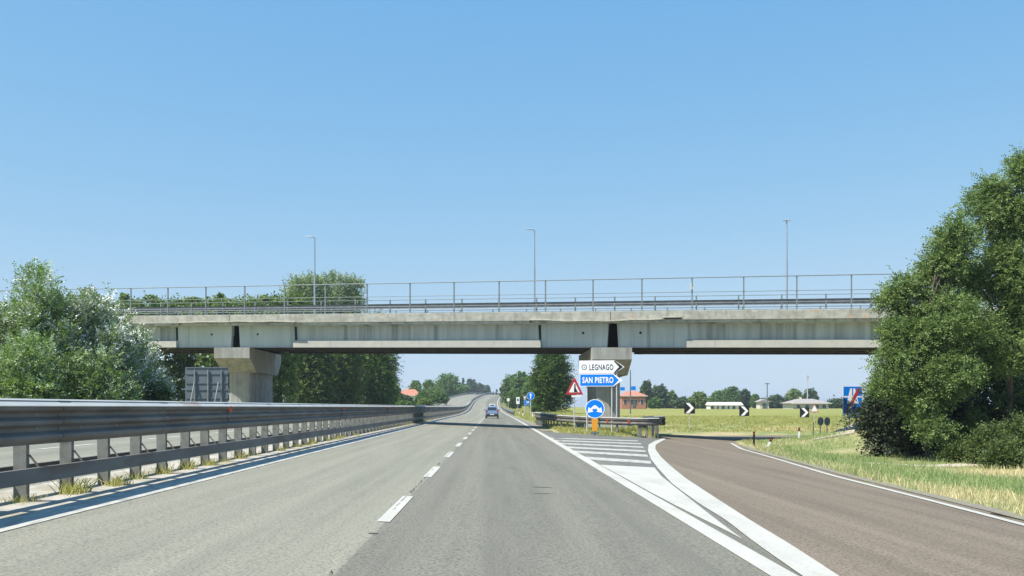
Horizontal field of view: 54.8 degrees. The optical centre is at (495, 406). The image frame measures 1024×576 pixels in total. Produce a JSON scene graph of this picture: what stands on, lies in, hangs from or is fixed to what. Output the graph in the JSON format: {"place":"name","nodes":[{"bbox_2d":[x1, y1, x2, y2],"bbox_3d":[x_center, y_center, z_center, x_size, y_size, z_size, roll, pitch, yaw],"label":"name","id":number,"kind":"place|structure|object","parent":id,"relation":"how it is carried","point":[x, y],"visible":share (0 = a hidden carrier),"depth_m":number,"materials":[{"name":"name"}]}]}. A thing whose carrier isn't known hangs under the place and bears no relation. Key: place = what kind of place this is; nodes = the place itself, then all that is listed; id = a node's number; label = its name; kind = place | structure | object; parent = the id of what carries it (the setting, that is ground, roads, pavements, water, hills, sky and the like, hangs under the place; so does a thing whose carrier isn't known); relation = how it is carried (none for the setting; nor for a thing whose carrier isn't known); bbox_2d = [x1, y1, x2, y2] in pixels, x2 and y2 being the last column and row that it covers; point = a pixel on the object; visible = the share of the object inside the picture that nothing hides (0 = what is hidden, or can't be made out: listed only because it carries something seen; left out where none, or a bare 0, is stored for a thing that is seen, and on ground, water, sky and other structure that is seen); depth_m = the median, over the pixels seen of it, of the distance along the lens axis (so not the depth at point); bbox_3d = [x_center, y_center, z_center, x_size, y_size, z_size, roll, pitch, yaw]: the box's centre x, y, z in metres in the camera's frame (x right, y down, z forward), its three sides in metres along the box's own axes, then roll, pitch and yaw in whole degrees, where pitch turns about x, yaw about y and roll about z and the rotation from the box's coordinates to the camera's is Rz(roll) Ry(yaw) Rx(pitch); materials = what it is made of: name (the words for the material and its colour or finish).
{"place":"outdoors","nodes":[
{"label":"outdoors","id":0,"kind":"place"},
{"bbox_2d":[0,0,1023,406],"label":"sky","id":1,"kind":"structure","parent":0,"point":[144,144],"materials":[{"name":"blue"}]},
{"bbox_2d":[2,400,1023,520],"bbox_3d":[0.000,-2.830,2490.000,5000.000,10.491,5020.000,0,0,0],"label":"ground","id":2,"kind":"structure","parent":0,"point":[580,411],"depth_m":80.77,"materials":[{"name":"plant"}]},
{"bbox_2d":[0,310,10,394],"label":"silver poplar","id":3,"kind":"object","parent":2,"relation":"on","point":[1,342],"visible":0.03,"depth_m":45.28,"materials":[{"name":"green plant"}]},
{"bbox_2d":[0,324,79,398],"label":"green shrub","id":4,"kind":"object","parent":2,"relation":"on","point":[20,375],"visible":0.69,"depth_m":42.48,"materials":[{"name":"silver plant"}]},
{"bbox_2d":[0,256,94,398],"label":"silver poplar","id":5,"kind":"object","parent":2,"relation":"on","point":[30,311],"visible":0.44,"depth_m":46.31,"materials":[{"name":"green plant"}]},
{"bbox_2d":[36,340,149,400],"bbox_3d":[-18.445,-0.854,44.999,5.044,4.492,4.745,0,0,20],"label":"green shrub","id":6,"kind":"object","parent":2,"relation":"on","point":[76,375],"visible":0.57,"depth_m":44.39,"materials":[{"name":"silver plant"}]},
{"bbox_2d":[41,278,154,399],"bbox_3d":[-19.937,-2.435,49.288,5.910,7.918,5.545,0,0,0],"label":"silver poplar","id":7,"kind":"object","parent":2,"relation":"on","point":[97,323],"visible":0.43,"depth_m":48.28,"materials":[{"name":"green plant"}]},
{"bbox_2d":[103,298,155,315],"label":"woodland tree","id":8,"kind":"object","parent":2,"relation":"on","point":[135,305],"visible":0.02,"depth_m":117.37,"materials":[{"name":"green plant"}]},
{"bbox_2d":[120,319,179,400],"bbox_3d":[-18.803,-1.522,50.935,4.937,6.090,4.251,0,0,0],"label":"silver poplar","id":9,"kind":"object","parent":2,"relation":"on","point":[159,376],"visible":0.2,"depth_m":50.55,"materials":[{"name":"green plant"}]},
{"bbox_2d":[112,290,190,399],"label":"woodland tree","id":10,"kind":"object","parent":2,"relation":"on","point":[152,298],"visible":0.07,"depth_m":120.43,"materials":[{"name":"green plant"}]},
{"bbox_2d":[141,381,173,400],"bbox_3d":[-17.280,-0.164,49.989,2.279,2.453,2.350,0,0,13],"label":"green shrub","id":11,"kind":"object","parent":2,"relation":"on","point":[166,394],"visible":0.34,"depth_m":49.74,"materials":[{"name":"green plant"}]},
{"bbox_2d":[159,296,214,400],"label":"woodland tree","id":12,"kind":"object","parent":2,"relation":"on","point":[185,359],"visible":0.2,"depth_m":122.56,"materials":[{"name":"green plant"}]},
{"bbox_2d":[185,367,227,401],"bbox_3d":[-18.139,-0.830,61.543,2.698,3.334,0.963,0,0,0],"label":"sign back","id":13,"kind":"object","parent":2,"relation":"on","point":[206,384],"visible":0.69,"depth_m":61.98,"materials":[{"name":"metal"}]},
{"bbox_2d":[178,291,253,400],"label":"woodland tree","id":14,"kind":"object","parent":2,"relation":"on","point":[206,360],"visible":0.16,"depth_m":117.31,"materials":[{"name":"green plant"}]},
{"bbox_2d":[0,394,485,490],"bbox_3d":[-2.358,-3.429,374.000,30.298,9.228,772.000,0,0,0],"label":"opposite carriageway","id":15,"kind":"structure","parent":2,"relation":"on","point":[48,452],"depth_m":26.91,"materials":[{"name":"asphalt"}]},
{"bbox_2d":[0,395,487,519],"bbox_3d":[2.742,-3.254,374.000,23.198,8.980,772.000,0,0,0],"label":"median strip","id":16,"kind":"object","parent":2,"relation":"on","point":[52,500],"visible":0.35,"depth_m":16.31,"materials":[{"name":"concrete"}]},
{"bbox_2d":[1,418,434,504],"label":"median weeds","id":17,"kind":"object","parent":16,"relation":"on","point":[75,489],"visible":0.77,"depth_m":16.28,"materials":[{"name":"green plant"}]},
{"bbox_2d":[0,393,498,501],"bbox_3d":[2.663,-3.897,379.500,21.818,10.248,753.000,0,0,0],"label":"median barrier","id":18,"kind":"object","parent":16,"relation":"on","point":[64,423],"visible":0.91,"depth_m":16.91,"materials":[{"name":"metal"}]},
{"bbox_2d":[0,395,497,575],"bbox_3d":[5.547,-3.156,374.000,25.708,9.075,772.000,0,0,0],"label":"highway left lane","id":19,"kind":"structure","parent":2,"relation":"on","point":[319,511],"depth_m":11.54,"materials":[{"name":"asphalt"}]},
{"bbox_2d":[212,293,289,397],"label":"woodland tree","id":20,"kind":"object","parent":2,"relation":"on","point":[261,302],"visible":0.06,"depth_m":120.35,"materials":[{"name":"green plant"}]},
{"bbox_2d":[251,290,313,402],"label":"woodland tree","id":21,"kind":"object","parent":2,"relation":"on","point":[287,366],"visible":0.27,"depth_m":123.06,"materials":[{"name":"green plant"}]},
{"bbox_2d":[275,353,344,403],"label":"broadleaf tree","id":22,"kind":"object","parent":2,"relation":"on","point":[314,376],"visible":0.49,"depth_m":147.44,"materials":[{"name":"green plant"}]},
{"bbox_2d":[279,268,343,312],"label":"pale tree","id":23,"kind":"object","parent":2,"relation":"on","point":[305,288],"visible":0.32,"depth_m":170.97,"materials":[{"name":"green plant"}]},
{"bbox_2d":[319,270,365,312],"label":"pale tree","id":24,"kind":"object","parent":2,"relation":"on","point":[350,292],"visible":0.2,"depth_m":175.13,"materials":[{"name":"green plant"}]},
{"bbox_2d":[325,310,369,404],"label":"broadleaf tree","id":25,"kind":"object","parent":2,"relation":"on","point":[351,376],"visible":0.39,"depth_m":155.95,"materials":[{"name":"green plant"}]},
{"bbox_2d":[352,309,403,404],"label":"broadleaf tree","id":26,"kind":"object","parent":2,"relation":"on","point":[382,376],"visible":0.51,"depth_m":165.41,"materials":[{"name":"green plant"}]},
{"bbox_2d":[396,400,412,404],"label":"hillside tree","id":27,"kind":"object","parent":2,"relation":"on","point":[404,402],"visible":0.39,"depth_m":199.22,"materials":[{"name":"green plant"}]},
{"bbox_2d":[402,394,413,404],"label":"hillside tree","id":28,"kind":"object","parent":2,"relation":"on","point":[407,398],"visible":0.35,"depth_m":261.23,"materials":[{"name":"green plant"}]},
{"bbox_2d":[401,387,417,399],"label":"orange roof house","id":29,"kind":"structure","parent":2,"relation":"on","point":[410,392],"depth_m":301.48,"materials":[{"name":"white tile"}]},
{"bbox_2d":[406,380,422,391],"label":"hillside tree","id":30,"kind":"object","parent":2,"relation":"on","point":[416,385],"visible":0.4,"depth_m":418.74,"materials":[{"name":"green plant"}]},
{"bbox_2d":[413,391,430,405],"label":"hillside tree","id":31,"kind":"object","parent":2,"relation":"on","point":[420,395],"visible":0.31,"depth_m":289.21,"materials":[{"name":"green plant"}]},
{"bbox_2d":[416,397,433,405],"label":"hillside tree","id":32,"kind":"object","parent":2,"relation":"on","point":[426,401],"visible":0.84,"depth_m":238.91,"materials":[{"name":"green plant"}]},
{"bbox_2d":[421,379,434,391],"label":"hillside tree","id":33,"kind":"object","parent":2,"relation":"on","point":[429,383],"visible":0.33,"depth_m":438.64,"materials":[{"name":"green plant"}]},
{"bbox_2d":[425,386,446,397],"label":"hillside tree","id":34,"kind":"object","parent":2,"relation":"on","point":[432,390],"visible":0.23,"depth_m":378.29,"materials":[{"name":"green plant"}]},
{"bbox_2d":[430,390,449,404],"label":"hillside tree","id":35,"kind":"object","parent":2,"relation":"on","point":[439,396],"visible":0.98,"depth_m":298.60,"materials":[{"name":"green plant"}]},
{"bbox_2d":[433,372,463,396],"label":"hillside tree","id":36,"kind":"object","parent":2,"relation":"on","point":[447,383],"visible":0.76,"depth_m":497.18,"materials":[{"name":"green plant"}]},
{"bbox_2d":[460,383,470,394],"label":"hillside tree","id":37,"kind":"object","parent":2,"relation":"on","point":[466,389],"visible":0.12,"depth_m":637.50,"materials":[{"name":"green plant"}]},
{"bbox_2d":[466,379,478,392],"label":"hillside tree","id":38,"kind":"object","parent":2,"relation":"on","point":[472,385],"visible":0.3,"depth_m":757.63,"materials":[{"name":"green plant"}]},
{"bbox_2d":[476,383,486,394],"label":"hillside tree","id":39,"kind":"object","parent":2,"relation":"on","point":[481,388],"visible":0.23,"depth_m":797.05,"materials":[{"name":"green plant"}]},
{"bbox_2d":[499,374,513,403],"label":"roadside tree","id":40,"kind":"object","parent":2,"relation":"on","point":[505,388],"visible":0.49,"depth_m":348.95,"materials":[{"name":"green plant"}]},
{"bbox_2d":[1,307,1023,427],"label":"overpass","id":41,"kind":"object","parent":2,"relation":"on","point":[246,350],"visible":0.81,"depth_m":67.48,"materials":[{"name":"concrete"}]},
{"bbox_2d":[306,236,315,312],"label":"street lamp","id":42,"kind":"object","parent":41,"relation":"on","point":[314,274],"visible":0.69,"depth_m":81.78,"materials":[{"name":"metal"}]},
{"bbox_2d":[0,273,915,315],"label":"bridge railing","id":43,"kind":"object","parent":41,"relation":"on","point":[545,294],"visible":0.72,"depth_m":66.70,"materials":[{"name":"metal"}]},
{"bbox_2d":[0,292,996,315],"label":"deck barrier","id":44,"kind":"object","parent":41,"relation":"on","point":[536,304],"visible":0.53,"depth_m":67.18,"materials":[{"name":"metal"}]},
{"bbox_2d":[525,228,534,310],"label":"street lamp","id":45,"kind":"object","parent":41,"relation":"on","point":[533,267],"visible":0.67,"depth_m":76.69,"materials":[{"name":"metal"}]},
{"bbox_2d":[141,304,986,314],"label":"deck barrier","id":46,"kind":"object","parent":41,"relation":"on","point":[514,309],"visible":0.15,"depth_m":75.24,"materials":[{"name":"metal"}]},
{"bbox_2d":[783,219,790,308],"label":"street lamp","id":47,"kind":"object","parent":41,"relation":"on","point":[786,220],"visible":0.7,"depth_m":71.57,"materials":[{"name":"metal"}]},
{"bbox_2d":[506,388,523,409],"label":"roadside tree","id":48,"kind":"object","parent":2,"relation":"on","point":[513,394],"visible":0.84,"depth_m":299.00,"materials":[{"name":"green plant"}]},
{"bbox_2d":[508,371,528,405],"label":"roadside tree","id":49,"kind":"object","parent":2,"relation":"on","point":[517,380],"visible":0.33,"depth_m":343.67,"materials":[{"name":"green plant"}]},
{"bbox_2d":[521,374,531,407],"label":"roadside tree","id":50,"kind":"object","parent":2,"relation":"on","point":[524,388],"visible":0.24,"depth_m":329.10,"materials":[{"name":"green plant"}]},
{"bbox_2d":[527,392,534,417],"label":"go straight sign","id":51,"kind":"object","parent":2,"relation":"on","point":[530,396],"visible":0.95,"depth_m":116.98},
{"bbox_2d":[513,408,575,424],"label":"roadside grass","id":52,"kind":"structure","parent":2,"relation":"on","point":[524,413],"depth_m":134.87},
{"bbox_2d":[525,354,576,411],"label":"poplar tree","id":53,"kind":"object","parent":2,"relation":"on","point":[551,379],"visible":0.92,"depth_m":148.32,"materials":[{"name":"green plant"}]},
{"bbox_2d":[330,395,801,575],"bbox_3d":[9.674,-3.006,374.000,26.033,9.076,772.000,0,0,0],"label":"highway right lane","id":54,"kind":"structure","parent":2,"relation":"on","point":[504,494],"depth_m":11.94,"materials":[{"name":"asphalt"}]},
{"bbox_2d":[485,406,498,417],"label":"hatchback car","id":55,"kind":"object","parent":54,"relation":"on","point":[491,411],"visible":0.98,"depth_m":122.14,"materials":[{"name":"blue paint"}]},
{"bbox_2d":[566,378,582,427],"bbox_3d":[5.080,-0.187,63.528,1.133,3.334,0.113,0,0,0],"label":"warning sign","id":56,"kind":"object","parent":2,"relation":"on","point":[574,390],"visible":0.89,"depth_m":63.48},
{"bbox_2d":[534,412,665,437],"bbox_3d":[8.464,1.356,72.728,10.228,1.827,26.543,0,0,0],"label":"island barrier","id":57,"kind":"object","parent":2,"relation":"on","point":[653,422],"visible":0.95,"depth_m":61.30,"materials":[{"name":"metal"}]},
{"bbox_2d":[542,423,658,437],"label":"island grass","id":58,"kind":"structure","parent":2,"relation":"on","point":[572,429],"depth_m":61.11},
{"bbox_2d":[579,360,623,431],"bbox_3d":[6.568,-0.652,60.939,2.786,4.432,0.138,0,0,9],"label":"direction sign","id":59,"kind":"object","parent":2,"relation":"on","point":[596,373],"visible":0.99,"depth_m":60.90,"materials":[{"name":"metal"}]},
{"bbox_2d":[620,370,635,413],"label":"junction signpost","id":60,"kind":"object","parent":2,"relation":"on","point":[631,388],"visible":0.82,"depth_m":149.91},
{"bbox_2d":[620,390,646,408],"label":"brick house","id":61,"kind":"structure","parent":2,"relation":"on","point":[638,400],"depth_m":300.00,"materials":[{"name":"brick"}]},
{"bbox_2d":[544,431,744,537],"bbox_3d":[6.438,1.724,32.006,8.050,0.456,60.011,0,0,0],"label":"gore area","id":62,"kind":"object","parent":2,"relation":"on","point":[628,458],"visible":0.94,"depth_m":27.58,"materials":[{"name":"paint"}]},
{"bbox_2d":[585,399,604,434],"bbox_3d":[5.965,0.728,59.221,1.154,2.385,0.350,0,0,9],"label":"pass either side sign","id":63,"kind":"object","parent":62,"relation":"on","point":[594,408],"visible":0.95,"depth_m":59.25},
{"bbox_2d":[639,379,653,408],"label":"distant tree","id":64,"kind":"object","parent":2,"relation":"on","point":[645,388],"visible":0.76,"depth_m":378.75,"materials":[{"name":"green plant"}]},
{"bbox_2d":[646,397,662,408],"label":"distant tree","id":65,"kind":"object","parent":2,"relation":"on","point":[652,402],"visible":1,"depth_m":328.87,"materials":[{"name":"green plant"}]},
{"bbox_2d":[651,383,669,407],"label":"distant tree","id":66,"kind":"object","parent":2,"relation":"on","point":[659,392],"visible":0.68,"depth_m":397.79,"materials":[{"name":"green plant"}]},
{"bbox_2d":[664,390,677,407],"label":"distant tree","id":67,"kind":"object","parent":2,"relation":"on","point":[672,396],"visible":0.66,"depth_m":398.30,"materials":[{"name":"green plant"}]},
{"bbox_2d":[672,396,687,408],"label":"distant tree","id":68,"kind":"object","parent":2,"relation":"on","point":[678,403],"visible":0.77,"depth_m":358.37,"materials":[{"name":"green plant"}]},
{"bbox_2d":[684,402,694,429],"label":"chevron board","id":69,"kind":"object","parent":2,"relation":"on","point":[689,408],"visible":0.87,"depth_m":82.98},
{"bbox_2d":[687,391,708,408],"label":"distant tree","id":70,"kind":"object","parent":2,"relation":"on","point":[699,399],"visible":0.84,"depth_m":348.12,"materials":[{"name":"green plant"}]},
{"bbox_2d":[708,389,730,401],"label":"distant tree","id":71,"kind":"object","parent":2,"relation":"on","point":[719,396],"visible":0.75,"depth_m":418.14,"materials":[{"name":"green plant"}]},
{"bbox_2d":[705,402,742,408],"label":"long shed","id":72,"kind":"structure","parent":2,"relation":"on","point":[722,405],"depth_m":300.24,"materials":[{"name":"white paint"}]},
{"bbox_2d":[724,386,740,401],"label":"distant tree","id":73,"kind":"object","parent":2,"relation":"on","point":[733,392],"visible":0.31,"depth_m":427.85,"materials":[{"name":"green plant"}]},
{"bbox_2d":[739,406,748,420],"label":"chevron board","id":74,"kind":"object","parent":2,"relation":"on","point":[744,411],"visible":0.87,"depth_m":90.97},
{"bbox_2d":[738,388,751,407],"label":"distant tree","id":75,"kind":"object","parent":2,"relation":"on","point":[744,396],"visible":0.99,"depth_m":418.61,"materials":[{"name":"green plant"}]},
{"bbox_2d":[749,393,759,407],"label":"distant tree","id":76,"kind":"object","parent":2,"relation":"on","point":[754,398],"visible":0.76,"depth_m":399.25,"materials":[{"name":"green plant"}]},
{"bbox_2d":[755,399,770,408],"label":"barn","id":77,"kind":"structure","parent":2,"relation":"on","point":[761,403],"depth_m":350.50,"materials":[{"name":"paint"}]},
{"bbox_2d":[768,394,784,407],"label":"distant tree","id":78,"kind":"object","parent":2,"relation":"on","point":[776,400],"visible":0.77,"depth_m":397.87,"materials":[{"name":"green plant"}]},
{"bbox_2d":[782,388,803,399],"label":"distant tree","id":79,"kind":"object","parent":2,"relation":"on","point":[793,393],"visible":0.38,"depth_m":428.49,"materials":[{"name":"green plant"}]},
{"bbox_2d":[800,408,808,419],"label":"chevron board","id":80,"kind":"object","parent":2,"relation":"on","point":[804,412],"visible":0.87,"depth_m":95.97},
{"bbox_2d":[782,397,831,408],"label":"grey roof house","id":81,"kind":"structure","parent":2,"relation":"on","point":[800,402],"depth_m":330.08,"materials":[{"name":"paint"}]},
{"bbox_2d":[802,388,819,399],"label":"distant tree","id":82,"kind":"object","parent":2,"relation":"on","point":[812,393],"visible":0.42,"depth_m":428.55,"materials":[{"name":"green plant"}]},
{"bbox_2d":[818,417,823,434],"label":"round sign back","id":83,"kind":"object","parent":2,"relation":"on","point":[820,421],"visible":0.91,"depth_m":67.98,"materials":[{"name":"metal"}]},
{"bbox_2d":[824,417,829,433],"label":"round sign back","id":84,"kind":"object","parent":2,"relation":"on","point":[827,421],"visible":0.91,"depth_m":67.98,"materials":[{"name":"metal"}]},
{"bbox_2d":[828,398,842,407],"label":"distant tree","id":85,"kind":"object","parent":2,"relation":"on","point":[836,402],"visible":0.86,"depth_m":398.19,"materials":[{"name":"green plant"}]},
{"bbox_2d":[648,435,1023,575],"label":"exit ramp","id":86,"kind":"structure","parent":2,"relation":"on","point":[803,519],"depth_m":14.87,"materials":[{"name":"asphalt"}]},
{"bbox_2d":[742,445,1023,519],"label":"gravel edge","id":87,"kind":"object","parent":86,"relation":"on","point":[995,510],"visible":0.82,"depth_m":21.96,"materials":[{"name":"gravel"}]},
{"bbox_2d":[843,386,861,426],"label":"end of highway sign","id":88,"kind":"object","parent":2,"relation":"on","point":[849,392],"visible":0.67,"depth_m":71.98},
{"bbox_2d":[741,408,1023,496],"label":"verge grass","id":89,"kind":"structure","parent":2,"relation":"on","point":[1003,482],"depth_m":32.74,"materials":[{"name":"plant"}]},
{"bbox_2d":[742,429,1023,515],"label":"dry grass","id":90,"kind":"structure","parent":2,"relation":"on","point":[1012,498],"depth_m":22.86,"materials":[{"name":"plant"}]},
{"bbox_2d":[836,367,982,458],"bbox_3d":[18.628,0.451,43.671,6.716,4.747,4.990,0,0,0],"label":"shade tree","id":91,"kind":"object","parent":2,"relation":"on","point":[877,416],"visible":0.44,"depth_m":43.70,"materials":[{"name":"green plant"}]},
{"bbox_2d":[859,205,1004,458],"bbox_3d":[18.142,-3.008,41.567,6.163,11.143,4.829,0,0,0],"label":"robinia tree","id":92,"kind":"object","parent":2,"relation":"on","point":[936,329],"visible":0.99,"depth_m":40.88,"materials":[{"name":"green plant"}]},
{"bbox_2d":[860,346,1023,451],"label":"shade thicket","id":93,"kind":"object","parent":2,"relation":"on","point":[995,393],"visible":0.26,"depth_m":44.04,"materials":[{"name":"green plant"}]},
{"bbox_2d":[929,434,973,462],"bbox_3d":[18.781,1.944,39.973,2.202,1.755,2.126,0,0,0],"label":"bramble bush","id":94,"kind":"object","parent":2,"relation":"on","point":[951,451],"visible":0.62,"depth_m":39.66,"materials":[{"name":"green plant"}]},
{"bbox_2d":[950,405,997,440],"bbox_3d":[20.385,1.212,42.012,2.130,2.602,1.968,0,0,0],"label":"bramble bush","id":95,"kind":"object","parent":2,"relation":"on","point":[972,419],"visible":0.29,"depth_m":41.79,"materials":[{"name":"green plant"}]},
{"bbox_2d":[948,142,1023,420],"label":"robinia tree","id":96,"kind":"object","parent":2,"relation":"on","point":[998,206],"visible":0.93,"depth_m":42.32,"materials":[{"name":"green plant"}]},
{"bbox_2d":[960,418,1017,464],"bbox_3d":[19.255,1.637,38.464,2.075,2.374,2.161,0,0,26],"label":"bramble bush","id":97,"kind":"object","parent":2,"relation":"on","point":[975,443],"visible":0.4,"depth_m":38.30,"materials":[{"name":"green plant"}]},
{"bbox_2d":[972,433,1023,469],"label":"bramble bush","id":98,"kind":"object","parent":2,"relation":"on","point":[1000,452],"visible":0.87,"depth_m":36.16,"materials":[{"name":"green plant"}]},
{"bbox_2d":[995,405,1023,454],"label":"bramble bush","id":99,"kind":"object","parent":2,"relation":"on","point":[1016,425],"visible":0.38,"depth_m":38.71,"materials":[{"name":"green plant"}]},
{"bbox_2d":[499,399,538,425],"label":"shoulder","id":100,"kind":"object","parent":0,"point":[529,422],"visible":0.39,"depth_m":121.51},
{"bbox_2d":[500,398,514,415],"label":"roadside barrier","id":101,"kind":"object","parent":100,"relation":"on","point":[511,412],"visible":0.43,"depth_m":212.47,"materials":[{"name":"metal"}]},
{"bbox_2d":[558,415,869,432],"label":"meadow grass","id":102,"kind":"structure","parent":0,"point":[782,420],"depth_m":90.03,"materials":[{"name":"plant"}]},
{"bbox_2d":[813,424,857,440],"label":"concrete path","id":103,"kind":"structure","parent":0,"point":[839,435],"depth_m":58.05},
{"bbox_2d":[865,462,981,466],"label":"dirt track","id":104,"kind":"structure","parent":0,"point":[958,465],"depth_m":38.10,"materials":[{"name":"soil"}]},
{"bbox_3d":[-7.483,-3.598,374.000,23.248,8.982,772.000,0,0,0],"label":"left shoulder","id":105,"kind":"structure","parent":0,"visible":0},
{"bbox_2d":[417,392,494,405],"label":"roadside barrier","id":106,"kind":"object","parent":105,"relation":"on","point":[458,395],"visible":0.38,"depth_m":423.96,"materials":[{"name":"metal"}]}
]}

